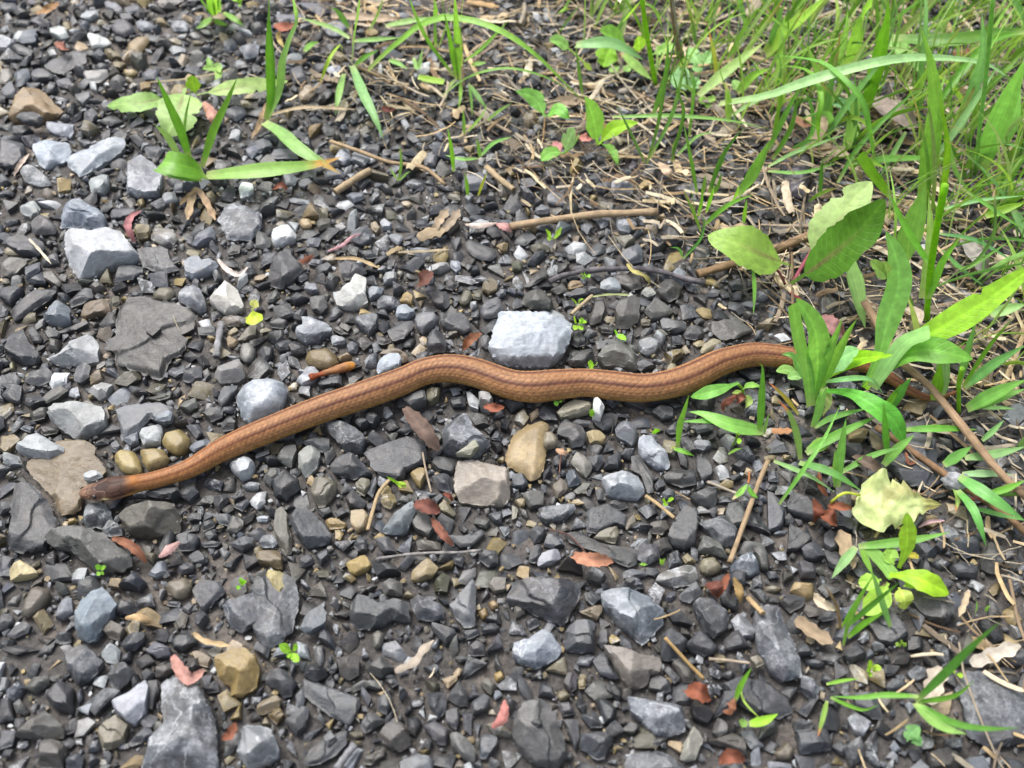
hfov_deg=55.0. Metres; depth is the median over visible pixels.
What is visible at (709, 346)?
stone
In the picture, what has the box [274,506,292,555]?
stone
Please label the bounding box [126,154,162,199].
stone
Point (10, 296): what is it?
stone
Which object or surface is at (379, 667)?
stone
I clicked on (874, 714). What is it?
stone
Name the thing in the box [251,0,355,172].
grass tuft
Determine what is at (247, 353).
stone
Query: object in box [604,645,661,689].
stone
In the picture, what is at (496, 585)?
stone
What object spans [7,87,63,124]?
stone
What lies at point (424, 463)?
straw
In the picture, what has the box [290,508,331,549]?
stone
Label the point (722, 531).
stone
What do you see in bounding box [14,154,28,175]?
petal
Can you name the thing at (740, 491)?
seedling
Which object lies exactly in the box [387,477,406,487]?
moss sprig
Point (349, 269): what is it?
stone
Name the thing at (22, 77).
stone
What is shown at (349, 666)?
stone
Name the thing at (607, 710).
stone
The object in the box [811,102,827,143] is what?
dry leaf
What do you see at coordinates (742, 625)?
stone
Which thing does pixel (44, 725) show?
stone
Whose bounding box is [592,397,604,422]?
stone
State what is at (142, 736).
stone
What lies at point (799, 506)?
stone
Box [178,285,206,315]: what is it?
stone
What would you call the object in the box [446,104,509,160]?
grass tuft
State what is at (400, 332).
stone
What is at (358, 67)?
straw
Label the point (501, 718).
petal
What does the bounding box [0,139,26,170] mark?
stone
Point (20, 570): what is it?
stone
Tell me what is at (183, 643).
stone
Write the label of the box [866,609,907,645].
stone
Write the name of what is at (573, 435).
stone
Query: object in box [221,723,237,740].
bud scale
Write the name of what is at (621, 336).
seedling
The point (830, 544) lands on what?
stone
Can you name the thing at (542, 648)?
stone
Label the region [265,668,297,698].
stone
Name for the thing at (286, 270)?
stone
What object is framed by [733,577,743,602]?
husk
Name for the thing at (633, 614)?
stone
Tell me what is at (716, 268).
stem piece
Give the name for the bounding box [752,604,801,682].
stone
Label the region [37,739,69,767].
stone
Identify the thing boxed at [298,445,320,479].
stone
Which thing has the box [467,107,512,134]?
straw
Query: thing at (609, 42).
broadleaf weed
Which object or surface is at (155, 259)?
stone
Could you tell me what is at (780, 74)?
grass
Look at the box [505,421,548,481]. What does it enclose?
stone
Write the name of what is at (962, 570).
stone
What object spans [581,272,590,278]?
seedling
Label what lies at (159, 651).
stone
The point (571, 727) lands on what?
stone
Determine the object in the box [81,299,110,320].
stone
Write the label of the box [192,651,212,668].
stone
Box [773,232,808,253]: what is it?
stem piece
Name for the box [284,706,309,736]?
stone
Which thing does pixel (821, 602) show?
husk
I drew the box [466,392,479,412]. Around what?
stone
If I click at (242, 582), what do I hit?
seedling
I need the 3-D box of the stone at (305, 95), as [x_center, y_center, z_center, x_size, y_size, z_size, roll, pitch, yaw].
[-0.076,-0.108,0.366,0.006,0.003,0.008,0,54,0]
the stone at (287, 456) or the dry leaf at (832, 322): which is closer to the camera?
the stone at (287, 456)
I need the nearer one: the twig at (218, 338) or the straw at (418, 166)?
the twig at (218, 338)
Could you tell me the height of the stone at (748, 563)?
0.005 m
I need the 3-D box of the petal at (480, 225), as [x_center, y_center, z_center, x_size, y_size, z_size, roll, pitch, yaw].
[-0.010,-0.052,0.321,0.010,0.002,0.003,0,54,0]
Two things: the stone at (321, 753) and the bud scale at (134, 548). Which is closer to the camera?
the stone at (321, 753)
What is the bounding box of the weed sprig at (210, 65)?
[202,57,221,79]
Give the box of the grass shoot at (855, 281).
[846,261,865,326]
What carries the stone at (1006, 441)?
on the ground at (784, 734)
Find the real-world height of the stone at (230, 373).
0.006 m
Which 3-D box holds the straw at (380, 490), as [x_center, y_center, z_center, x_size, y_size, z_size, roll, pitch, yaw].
[-0.035,0.032,0.262,0.006,0.001,0.016,0,54,0]
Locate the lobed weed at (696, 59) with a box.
[669,47,748,107]
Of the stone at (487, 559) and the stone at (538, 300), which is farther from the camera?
the stone at (538, 300)
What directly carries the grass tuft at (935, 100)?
on the straw bed
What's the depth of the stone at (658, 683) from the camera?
0.23 m
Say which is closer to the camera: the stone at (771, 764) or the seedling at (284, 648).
the stone at (771, 764)
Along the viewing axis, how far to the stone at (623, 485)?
0.26 m
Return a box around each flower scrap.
[159,541,179,557]
[555,448,568,454]
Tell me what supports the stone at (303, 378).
on the ground at (784, 734)
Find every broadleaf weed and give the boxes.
[107,75,287,135]
[516,88,569,138]
[540,128,579,160]
[550,34,591,70]
[574,0,681,85]
[584,96,638,164]
[691,382,758,407]
[870,259,891,279]
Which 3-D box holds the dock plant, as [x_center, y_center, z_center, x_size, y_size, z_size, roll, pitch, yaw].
[0.085,-0.047,0.295,0.050,0.040,0.033,0,54,0]
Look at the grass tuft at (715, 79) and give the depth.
0.36 m
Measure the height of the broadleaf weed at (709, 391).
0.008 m
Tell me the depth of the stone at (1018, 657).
0.24 m
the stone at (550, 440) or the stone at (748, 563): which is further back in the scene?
the stone at (550, 440)
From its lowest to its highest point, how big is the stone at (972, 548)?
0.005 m
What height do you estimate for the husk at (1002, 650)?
0.001 m
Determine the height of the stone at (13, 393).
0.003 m
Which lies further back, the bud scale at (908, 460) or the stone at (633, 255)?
the stone at (633, 255)
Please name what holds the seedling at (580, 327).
on the ground at (784, 734)
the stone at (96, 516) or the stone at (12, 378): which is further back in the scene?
the stone at (12, 378)
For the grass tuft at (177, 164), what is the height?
0.034 m
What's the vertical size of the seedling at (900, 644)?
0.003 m
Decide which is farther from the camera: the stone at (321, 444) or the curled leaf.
the curled leaf
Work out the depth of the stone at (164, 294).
0.31 m
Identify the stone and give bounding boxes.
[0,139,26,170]
[0,257,26,278]
[0,286,25,307]
[0,373,21,389]
[0,434,20,453]
[0,556,14,577]
[0,698,15,723]
[0,730,17,749]
[1,235,44,258]
[1,383,22,405]
[4,328,41,366]
[6,482,58,553]
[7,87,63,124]
[7,621,32,639]
[10,560,37,581]
[12,289,56,322]
[14,69,31,88]
[15,710,66,740]
[16,112,43,125]
[16,433,64,459]
[20,165,50,187]
[20,201,41,219]
[21,586,51,618]
[24,367,52,387]
[25,676,50,694]
[26,440,105,515]
[31,215,57,236]
[33,140,71,170]
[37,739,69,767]
[43,385,68,405]
[44,50,86,77]
[44,300,71,328]
[44,524,133,574]
[46,122,74,140]
[46,682,74,714]
[47,334,100,367]
[47,401,108,440]
[55,598,74,621]
[60,198,106,230]
[64,227,138,279]
[64,645,105,686]
[66,137,125,178]
[66,754,85,767]
[69,288,93,309]
[74,362,91,384]
[74,586,116,644]
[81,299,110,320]
[83,69,108,85]
[83,470,103,483]
[83,502,112,530]
[87,33,110,51]
[89,174,109,196]
[97,715,129,750]
[102,519,124,538]
[102,620,125,641]
[105,296,196,380]
[107,662,135,690]
[110,207,137,221]
[112,20,134,39]
[112,680,149,726]
[114,265,143,283]
[114,450,142,474]
[115,599,139,616]
[116,402,172,441]
[118,500,182,540]
[121,632,146,651]
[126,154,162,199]
[127,37,149,52]
[129,726,152,746]
[134,224,150,242]
[137,246,179,275]
[139,424,163,447]
[140,448,169,471]
[141,677,219,767]
[145,487,180,503]
[146,642,171,659]
[148,680,160,709]
[151,228,177,247]
[153,287,175,301]
[155,662,174,679]
[162,429,190,456]
[166,578,192,600]
[172,634,197,652]
[176,532,200,552]
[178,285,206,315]
[183,255,218,280]
[183,367,202,384]
[192,227,215,247]
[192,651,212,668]
[193,579,225,613]
[210,281,243,315]
[214,359,245,385]
[214,647,260,697]
[217,203,262,242]
[217,386,237,407]
[222,315,246,328]
[222,593,257,633]
[225,106,246,123]
[229,456,255,481]
[230,536,253,553]
[236,377,287,423]
[237,725,279,767]
[239,43,259,61]
[239,182,253,200]
[240,343,255,364]
[249,574,298,648]
[256,550,283,570]
[257,696,281,715]
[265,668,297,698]
[266,569,283,591]
[268,251,303,291]
[270,148,297,161]
[271,224,296,247]
[273,470,300,502]
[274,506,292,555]
[275,14,306,24]
[277,445,296,469]
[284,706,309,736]
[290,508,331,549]
[295,316,331,346]
[296,366,320,385]
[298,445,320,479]
[299,85,314,102]
[300,2,329,18]
[300,604,326,634]
[302,679,360,724]
[303,436,329,454]
[304,731,346,766]
[305,348,338,371]
[310,295,327,315]
[311,476,336,508]
[318,375,341,388]
[321,20,346,38]
[326,421,367,454]
[330,452,372,481]
[335,274,367,310]
[337,656,359,681]
[338,260,366,282]
[346,489,365,509]
[346,555,371,576]
[350,227,371,247]
[350,594,410,631]
[351,509,368,533]
[351,680,381,693]
[354,313,377,338]
[361,712,384,734]
[364,436,426,480]
[366,655,394,679]
[375,537,396,554]
[377,295,398,311]
[377,353,401,373]
[377,693,391,715]
[379,718,410,752]
[382,501,415,536]
[382,578,402,597]
[387,321,412,343]
[399,753,433,767]
[400,292,412,307]
[410,467,426,489]
[410,594,443,622]
[411,558,437,583]
[412,514,434,539]
[414,312,438,335]
[416,540,440,551]
[423,721,448,745]
[426,329,447,354]
[426,692,446,719]
[430,290,449,311]
[431,622,455,646]
[432,456,454,475]
[433,473,452,493]
[441,312,470,335]
[442,413,490,459]
[442,674,456,689]
[446,708,459,730]
[448,681,468,707]
[449,529,484,549]
[449,579,475,628]
[450,732,476,763]
[453,459,509,507]
[462,172,486,193]
[465,240,496,262]
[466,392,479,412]
[471,694,489,715]
[478,550,497,568]
[479,734,497,759]
[480,297,503,320]
[488,311,571,370]
[489,577,505,593]
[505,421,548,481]
[506,575,580,626]
[512,629,561,670]
[512,698,567,767]
[519,74,541,89]
[522,289,552,311]
[523,490,543,510]
[529,524,545,544]
[537,549,560,567]
[539,504,575,524]
[543,431,557,449]
[543,534,564,549]
[557,399,590,420]
[557,422,585,449]
[563,117,585,128]
[563,531,637,568]
[563,619,594,654]
[563,719,578,751]
[568,349,594,368]
[571,452,591,478]
[579,605,601,621]
[579,731,612,760]
[581,712,602,729]
[586,503,627,534]
[587,430,605,445]
[589,298,605,326]
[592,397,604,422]
[592,412,617,432]
[593,652,618,680]
[594,526,618,544]
[595,698,616,725]
[597,341,637,372]
[600,277,620,292]
[601,470,643,500]
[601,587,663,645]
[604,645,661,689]
[611,178,633,195]
[613,274,641,292]
[615,295,639,330]
[615,420,637,447]
[616,217,636,234]
[621,244,643,265]
[624,751,679,767]
[627,697,685,737]
[631,454,653,493]
[638,337,660,356]
[638,435,669,471]
[644,298,673,321]
[649,520,668,536]
[649,675,670,694]
[652,537,672,556]
[656,565,697,588]
[657,279,682,304]
[660,318,685,334]
[660,628,687,662]
[663,220,682,246]
[663,470,696,489]
[667,505,698,551]
[672,658,695,683]
[679,581,701,604]
[680,726,703,761]
[683,325,703,342]
[685,631,717,657]
[690,487,718,509]
[690,706,713,725]
[693,597,728,639]
[696,457,711,481]
[698,516,737,548]
[698,535,727,560]
[699,557,721,576]
[700,338,720,355]
[707,733,746,755]
[711,318,753,341]
[712,718,728,737]
[723,676,792,719]
[725,502,744,528]
[730,552,758,577]
[730,614,754,640]
[738,541,767,571]
[739,730,763,749]
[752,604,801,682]
[766,490,785,532]
[767,761,791,767]
[774,741,793,761]
[782,154,810,200]
[786,491,813,522]
[786,524,811,552]
[795,729,831,754]
[797,560,815,579]
[797,693,819,717]
[800,541,825,562]
[817,293,836,315]
[822,529,837,551]
[842,642,866,663]
[846,713,870,737]
[853,691,882,721]
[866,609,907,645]
[888,432,942,490]
[906,417,935,433]
[910,589,956,625]
[925,747,961,767]
[944,208,963,227]
[947,534,979,559]
[949,562,977,578]
[954,671,1023,748]
[962,756,989,767]
[978,183,1022,199]
[978,542,1005,575]
[999,649,1023,666]
[1001,439,1022,455]
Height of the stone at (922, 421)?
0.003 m
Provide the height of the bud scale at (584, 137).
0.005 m
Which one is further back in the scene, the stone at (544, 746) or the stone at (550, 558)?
the stone at (550, 558)
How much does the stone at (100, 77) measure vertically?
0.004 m
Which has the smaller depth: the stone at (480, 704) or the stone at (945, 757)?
the stone at (945, 757)
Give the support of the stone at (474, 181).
on the ground at (784, 734)
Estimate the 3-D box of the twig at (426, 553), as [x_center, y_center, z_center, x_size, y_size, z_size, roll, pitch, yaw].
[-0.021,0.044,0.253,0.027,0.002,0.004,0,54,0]
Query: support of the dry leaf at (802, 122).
on the straw bed
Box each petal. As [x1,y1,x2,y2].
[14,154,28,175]
[123,210,140,241]
[170,654,204,684]
[203,102,216,123]
[217,259,247,276]
[276,30,283,46]
[328,233,360,251]
[465,222,496,228]
[491,700,508,728]
[496,222,511,231]
[618,86,631,92]
[658,162,672,177]
[918,519,943,527]
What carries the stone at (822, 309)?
on the ground at (784, 734)
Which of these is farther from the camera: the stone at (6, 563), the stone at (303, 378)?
the stone at (303, 378)
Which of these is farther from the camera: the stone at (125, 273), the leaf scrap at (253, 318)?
the stone at (125, 273)
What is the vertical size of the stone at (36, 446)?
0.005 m
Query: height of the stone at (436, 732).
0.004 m
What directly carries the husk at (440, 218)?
on the ground at (784, 734)
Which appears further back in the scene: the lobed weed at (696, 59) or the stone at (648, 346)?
the lobed weed at (696, 59)
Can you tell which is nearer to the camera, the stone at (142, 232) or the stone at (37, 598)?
the stone at (37, 598)
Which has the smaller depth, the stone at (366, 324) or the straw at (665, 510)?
the straw at (665, 510)
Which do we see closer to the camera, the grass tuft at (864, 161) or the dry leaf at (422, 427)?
the dry leaf at (422, 427)
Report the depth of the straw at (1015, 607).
0.24 m
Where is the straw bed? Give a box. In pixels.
[150,0,1023,767]
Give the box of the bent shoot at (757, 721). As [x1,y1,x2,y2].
[734,667,777,726]
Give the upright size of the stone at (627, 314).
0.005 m
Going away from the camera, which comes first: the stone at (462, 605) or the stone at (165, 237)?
the stone at (462, 605)
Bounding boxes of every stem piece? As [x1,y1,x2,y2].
[332,167,371,194]
[509,208,657,229]
[569,294,593,315]
[695,260,737,277]
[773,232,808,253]
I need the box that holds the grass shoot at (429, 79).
[417,75,444,83]
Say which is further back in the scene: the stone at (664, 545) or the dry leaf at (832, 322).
the dry leaf at (832, 322)
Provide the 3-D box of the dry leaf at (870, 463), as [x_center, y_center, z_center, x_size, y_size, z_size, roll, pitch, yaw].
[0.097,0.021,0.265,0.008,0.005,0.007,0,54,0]
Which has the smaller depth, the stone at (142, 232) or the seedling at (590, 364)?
the seedling at (590, 364)
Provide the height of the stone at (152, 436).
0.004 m
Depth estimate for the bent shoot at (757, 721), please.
0.23 m
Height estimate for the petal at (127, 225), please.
0.005 m
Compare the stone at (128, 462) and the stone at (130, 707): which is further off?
the stone at (128, 462)
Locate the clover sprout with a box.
[903,725,921,745]
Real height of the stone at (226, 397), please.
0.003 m
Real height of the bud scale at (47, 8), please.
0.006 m
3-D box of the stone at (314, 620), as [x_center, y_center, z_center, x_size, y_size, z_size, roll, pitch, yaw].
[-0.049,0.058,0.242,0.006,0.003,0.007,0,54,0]
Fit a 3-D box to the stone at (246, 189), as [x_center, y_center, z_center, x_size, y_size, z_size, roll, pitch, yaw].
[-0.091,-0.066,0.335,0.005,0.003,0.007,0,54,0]
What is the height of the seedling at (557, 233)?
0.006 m
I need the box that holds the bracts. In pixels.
[812,499,823,521]
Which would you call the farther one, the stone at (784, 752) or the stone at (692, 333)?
the stone at (692, 333)
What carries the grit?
on the ground at (784, 734)
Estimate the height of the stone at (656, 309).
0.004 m
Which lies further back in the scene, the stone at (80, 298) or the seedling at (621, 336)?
the stone at (80, 298)
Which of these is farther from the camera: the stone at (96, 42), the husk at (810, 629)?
the stone at (96, 42)
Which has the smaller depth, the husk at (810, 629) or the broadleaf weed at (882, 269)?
the husk at (810, 629)
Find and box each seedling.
[95,564,105,575]
[236,578,245,588]
[279,643,298,662]
[546,227,561,240]
[554,400,594,417]
[573,316,586,329]
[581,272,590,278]
[588,360,597,368]
[614,329,625,339]
[640,558,664,565]
[663,497,673,505]
[728,433,741,453]
[732,472,757,499]
[866,660,880,676]
[895,640,906,646]
[975,601,989,613]
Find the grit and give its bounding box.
[0,0,1023,767]
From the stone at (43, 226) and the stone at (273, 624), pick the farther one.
the stone at (43, 226)
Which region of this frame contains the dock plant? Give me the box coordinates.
[708,181,885,299]
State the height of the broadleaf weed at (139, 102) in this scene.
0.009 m
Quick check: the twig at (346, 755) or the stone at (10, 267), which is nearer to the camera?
the twig at (346, 755)
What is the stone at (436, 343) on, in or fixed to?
on the ground at (784, 734)
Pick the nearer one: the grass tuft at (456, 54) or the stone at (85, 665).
the stone at (85, 665)
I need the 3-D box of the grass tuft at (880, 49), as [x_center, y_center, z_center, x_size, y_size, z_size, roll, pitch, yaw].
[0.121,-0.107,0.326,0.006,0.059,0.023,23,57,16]
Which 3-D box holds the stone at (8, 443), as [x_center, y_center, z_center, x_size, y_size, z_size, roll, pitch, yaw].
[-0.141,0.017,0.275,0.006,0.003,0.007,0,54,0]
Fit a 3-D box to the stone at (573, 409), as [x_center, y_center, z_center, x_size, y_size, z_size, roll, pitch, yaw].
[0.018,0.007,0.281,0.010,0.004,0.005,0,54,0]
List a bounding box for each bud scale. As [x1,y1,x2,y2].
[36,2,58,13]
[54,41,67,49]
[112,536,147,562]
[125,613,152,622]
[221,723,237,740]
[272,182,286,189]
[273,22,293,30]
[299,254,313,263]
[381,106,394,111]
[431,517,453,545]
[443,493,452,500]
[462,332,481,350]
[483,403,503,411]
[571,551,613,566]
[579,132,591,140]
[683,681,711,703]
[718,573,729,597]
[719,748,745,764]
[721,394,736,410]
[723,699,735,714]
[736,392,746,403]
[771,427,791,434]
[817,472,827,496]
[820,508,836,526]
[828,502,851,510]
[905,452,917,464]
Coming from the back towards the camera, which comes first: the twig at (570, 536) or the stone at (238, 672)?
the twig at (570, 536)
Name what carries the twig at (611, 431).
on the ground at (784, 734)
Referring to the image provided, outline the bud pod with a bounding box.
[308,362,355,380]
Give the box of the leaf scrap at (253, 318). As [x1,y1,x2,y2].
[245,300,262,324]
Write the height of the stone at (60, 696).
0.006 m
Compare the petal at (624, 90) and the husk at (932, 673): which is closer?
the husk at (932, 673)
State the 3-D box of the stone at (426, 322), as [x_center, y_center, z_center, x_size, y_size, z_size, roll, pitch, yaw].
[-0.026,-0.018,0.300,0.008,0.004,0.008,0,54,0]
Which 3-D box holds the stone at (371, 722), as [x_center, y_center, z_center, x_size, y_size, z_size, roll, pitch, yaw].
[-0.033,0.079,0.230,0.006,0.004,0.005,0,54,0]
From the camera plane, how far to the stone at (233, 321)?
0.30 m
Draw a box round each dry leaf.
[402,406,440,451]
[413,498,440,514]
[415,269,433,286]
[705,580,723,597]
[795,115,810,127]
[806,142,848,155]
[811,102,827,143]
[822,314,844,337]
[852,454,881,471]
[869,430,884,455]
[872,96,918,128]
[905,306,923,330]
[953,47,970,55]
[960,240,989,273]
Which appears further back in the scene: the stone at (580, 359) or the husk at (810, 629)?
the stone at (580, 359)
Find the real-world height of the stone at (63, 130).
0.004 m
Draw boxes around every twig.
[213,321,224,358]
[333,742,357,767]
[376,549,482,559]
[547,266,705,284]
[549,528,586,552]
[603,415,613,445]
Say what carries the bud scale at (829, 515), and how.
on the ground at (784, 734)
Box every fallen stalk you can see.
[860,300,1023,499]
[874,424,1023,535]
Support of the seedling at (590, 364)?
on the ground at (784, 734)
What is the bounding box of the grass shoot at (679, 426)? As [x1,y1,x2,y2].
[671,396,693,455]
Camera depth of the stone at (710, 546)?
0.26 m
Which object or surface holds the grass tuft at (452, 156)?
on the ground at (784, 734)
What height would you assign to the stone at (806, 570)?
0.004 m
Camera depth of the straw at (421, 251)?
0.32 m
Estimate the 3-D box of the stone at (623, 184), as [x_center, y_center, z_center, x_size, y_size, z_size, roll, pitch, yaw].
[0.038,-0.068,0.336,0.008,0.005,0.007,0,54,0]
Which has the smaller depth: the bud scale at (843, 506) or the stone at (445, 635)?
the stone at (445, 635)
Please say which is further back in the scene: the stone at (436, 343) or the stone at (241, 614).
the stone at (436, 343)
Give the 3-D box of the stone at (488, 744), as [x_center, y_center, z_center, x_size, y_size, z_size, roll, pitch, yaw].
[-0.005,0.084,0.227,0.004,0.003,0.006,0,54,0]
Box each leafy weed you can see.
[776,298,905,440]
[832,513,949,615]
[861,231,1023,389]
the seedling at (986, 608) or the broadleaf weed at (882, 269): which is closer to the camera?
the seedling at (986, 608)
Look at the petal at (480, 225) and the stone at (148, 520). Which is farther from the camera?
the petal at (480, 225)
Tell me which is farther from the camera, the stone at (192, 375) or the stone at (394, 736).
the stone at (192, 375)
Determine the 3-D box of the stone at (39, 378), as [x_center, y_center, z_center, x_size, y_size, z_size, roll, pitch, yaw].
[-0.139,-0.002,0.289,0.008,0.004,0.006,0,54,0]
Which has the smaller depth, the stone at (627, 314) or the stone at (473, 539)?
the stone at (473, 539)
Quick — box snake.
[79,342,956,500]
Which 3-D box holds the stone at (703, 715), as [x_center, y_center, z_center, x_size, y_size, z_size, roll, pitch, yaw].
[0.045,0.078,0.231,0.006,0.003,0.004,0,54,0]
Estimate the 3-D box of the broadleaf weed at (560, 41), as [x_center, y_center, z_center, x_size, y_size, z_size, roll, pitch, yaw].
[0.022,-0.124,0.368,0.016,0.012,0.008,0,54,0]
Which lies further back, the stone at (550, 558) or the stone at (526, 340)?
the stone at (526, 340)
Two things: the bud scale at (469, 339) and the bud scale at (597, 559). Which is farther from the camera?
the bud scale at (469, 339)
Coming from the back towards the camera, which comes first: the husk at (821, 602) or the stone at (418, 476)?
the stone at (418, 476)
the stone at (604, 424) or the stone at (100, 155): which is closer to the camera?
the stone at (604, 424)
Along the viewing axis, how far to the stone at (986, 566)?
0.25 m
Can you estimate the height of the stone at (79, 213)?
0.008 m
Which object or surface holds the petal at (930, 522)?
on the ground at (784, 734)
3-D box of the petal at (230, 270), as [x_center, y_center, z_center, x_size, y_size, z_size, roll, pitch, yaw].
[-0.088,-0.037,0.310,0.011,0.002,0.009,0,54,0]
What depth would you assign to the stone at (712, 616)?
0.24 m
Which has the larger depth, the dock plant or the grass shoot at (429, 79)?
the grass shoot at (429, 79)
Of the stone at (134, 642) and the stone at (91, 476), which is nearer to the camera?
the stone at (134, 642)
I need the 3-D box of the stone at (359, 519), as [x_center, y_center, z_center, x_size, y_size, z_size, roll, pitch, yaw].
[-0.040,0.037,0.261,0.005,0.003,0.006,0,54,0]
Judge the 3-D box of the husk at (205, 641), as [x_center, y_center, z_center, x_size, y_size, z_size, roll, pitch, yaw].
[-0.073,0.062,0.239,0.010,0.001,0.004,0,54,0]
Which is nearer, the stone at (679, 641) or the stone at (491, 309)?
the stone at (679, 641)
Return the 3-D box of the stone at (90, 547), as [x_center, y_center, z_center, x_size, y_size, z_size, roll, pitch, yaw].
[-0.109,0.042,0.255,0.025,0.009,0.009,23,57,16]
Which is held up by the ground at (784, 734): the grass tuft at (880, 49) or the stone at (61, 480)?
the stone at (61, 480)
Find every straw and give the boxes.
[28,238,50,263]
[329,139,446,186]
[335,256,379,268]
[356,65,392,84]
[366,479,390,530]
[386,246,401,254]
[398,249,448,252]
[422,452,431,492]
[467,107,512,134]
[484,165,515,191]
[573,79,616,98]
[592,293,630,296]
[630,90,689,113]
[645,494,675,518]
[663,636,704,679]
[675,491,689,499]
[707,481,735,493]
[709,657,749,664]
[727,459,770,563]
[745,596,765,614]
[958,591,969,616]
[1007,574,1023,640]
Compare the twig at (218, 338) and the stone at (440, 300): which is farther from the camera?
the stone at (440, 300)
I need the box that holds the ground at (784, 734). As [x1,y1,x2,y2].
[0,0,1023,767]
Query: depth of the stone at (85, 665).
0.23 m
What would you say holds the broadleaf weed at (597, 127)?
on the ground at (784, 734)
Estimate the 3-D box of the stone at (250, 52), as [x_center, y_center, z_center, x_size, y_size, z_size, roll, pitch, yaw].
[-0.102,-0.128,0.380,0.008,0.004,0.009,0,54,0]
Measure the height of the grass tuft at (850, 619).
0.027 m
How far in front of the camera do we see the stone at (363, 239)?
0.32 m
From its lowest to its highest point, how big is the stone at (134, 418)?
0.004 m
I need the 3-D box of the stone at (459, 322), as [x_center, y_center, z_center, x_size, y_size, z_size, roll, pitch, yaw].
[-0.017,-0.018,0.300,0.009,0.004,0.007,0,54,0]
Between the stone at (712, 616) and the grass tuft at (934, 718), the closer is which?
the grass tuft at (934, 718)
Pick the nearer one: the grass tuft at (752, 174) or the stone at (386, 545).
the stone at (386, 545)
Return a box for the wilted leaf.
[830,468,940,531]
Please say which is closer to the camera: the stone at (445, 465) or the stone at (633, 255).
the stone at (445, 465)
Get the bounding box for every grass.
[556,0,1023,448]
[889,183,964,412]
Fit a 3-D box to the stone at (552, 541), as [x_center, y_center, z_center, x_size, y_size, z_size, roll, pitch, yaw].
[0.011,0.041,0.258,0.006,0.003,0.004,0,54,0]
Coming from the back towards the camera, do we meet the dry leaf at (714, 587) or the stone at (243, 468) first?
the stone at (243, 468)
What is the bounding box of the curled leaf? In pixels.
[626,263,650,284]
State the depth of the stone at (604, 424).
0.28 m
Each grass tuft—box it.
[152,77,340,219]
[196,0,243,28]
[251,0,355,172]
[299,0,581,137]
[390,149,410,180]
[410,0,578,114]
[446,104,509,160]
[448,130,486,195]
[576,26,765,163]
[670,64,713,194]
[670,186,756,313]
[684,364,768,434]
[696,7,769,122]
[701,128,770,197]
[718,53,1023,105]
[762,0,871,65]
[768,32,942,197]
[770,378,976,504]
[777,37,874,165]
[818,623,1017,735]
[825,570,897,645]
[842,0,889,147]
[891,28,1023,99]
[917,27,967,201]
[939,0,1023,194]
[939,191,1023,389]
[942,380,1023,546]
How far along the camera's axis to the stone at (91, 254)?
0.31 m
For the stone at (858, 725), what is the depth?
0.23 m
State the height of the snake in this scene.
0.009 m
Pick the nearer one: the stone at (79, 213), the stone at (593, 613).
the stone at (593, 613)
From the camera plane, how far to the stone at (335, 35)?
0.39 m
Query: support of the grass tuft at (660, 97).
on the straw bed
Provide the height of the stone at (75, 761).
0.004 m
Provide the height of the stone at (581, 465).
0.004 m
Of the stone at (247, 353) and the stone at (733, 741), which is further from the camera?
the stone at (247, 353)
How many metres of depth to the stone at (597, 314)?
0.30 m
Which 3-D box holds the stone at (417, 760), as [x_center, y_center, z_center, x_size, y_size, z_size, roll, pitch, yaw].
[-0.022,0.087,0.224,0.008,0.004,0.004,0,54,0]
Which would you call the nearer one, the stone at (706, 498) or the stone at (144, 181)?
the stone at (706, 498)
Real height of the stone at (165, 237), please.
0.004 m
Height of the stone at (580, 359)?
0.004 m
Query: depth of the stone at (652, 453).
0.27 m
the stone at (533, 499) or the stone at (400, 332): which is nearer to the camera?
the stone at (533, 499)
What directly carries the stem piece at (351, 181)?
on the ground at (784, 734)
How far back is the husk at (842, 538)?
0.25 m
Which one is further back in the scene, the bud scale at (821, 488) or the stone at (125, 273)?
the stone at (125, 273)
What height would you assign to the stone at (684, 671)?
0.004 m
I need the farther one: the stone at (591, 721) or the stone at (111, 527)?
the stone at (111, 527)
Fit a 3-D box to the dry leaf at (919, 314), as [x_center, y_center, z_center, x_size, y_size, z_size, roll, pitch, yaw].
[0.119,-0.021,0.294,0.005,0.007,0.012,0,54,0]
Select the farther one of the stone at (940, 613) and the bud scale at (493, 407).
the bud scale at (493, 407)
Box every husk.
[193,632,229,646]
[331,12,396,21]
[394,640,433,672]
[417,226,445,240]
[432,209,448,229]
[442,209,460,231]
[466,0,498,7]
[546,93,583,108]
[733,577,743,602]
[794,616,832,644]
[813,593,835,610]
[834,529,855,568]
[923,665,947,704]
[969,641,1020,666]
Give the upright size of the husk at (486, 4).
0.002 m
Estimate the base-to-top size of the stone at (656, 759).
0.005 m
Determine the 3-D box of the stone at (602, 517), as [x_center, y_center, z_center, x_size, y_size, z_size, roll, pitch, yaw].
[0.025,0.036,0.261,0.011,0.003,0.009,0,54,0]
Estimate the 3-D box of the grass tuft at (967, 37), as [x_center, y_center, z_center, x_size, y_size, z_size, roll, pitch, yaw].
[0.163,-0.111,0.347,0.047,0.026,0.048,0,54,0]
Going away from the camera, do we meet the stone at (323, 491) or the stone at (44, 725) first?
the stone at (44, 725)
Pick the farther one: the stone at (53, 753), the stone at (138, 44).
the stone at (138, 44)
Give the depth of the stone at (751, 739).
0.23 m
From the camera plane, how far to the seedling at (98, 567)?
0.25 m

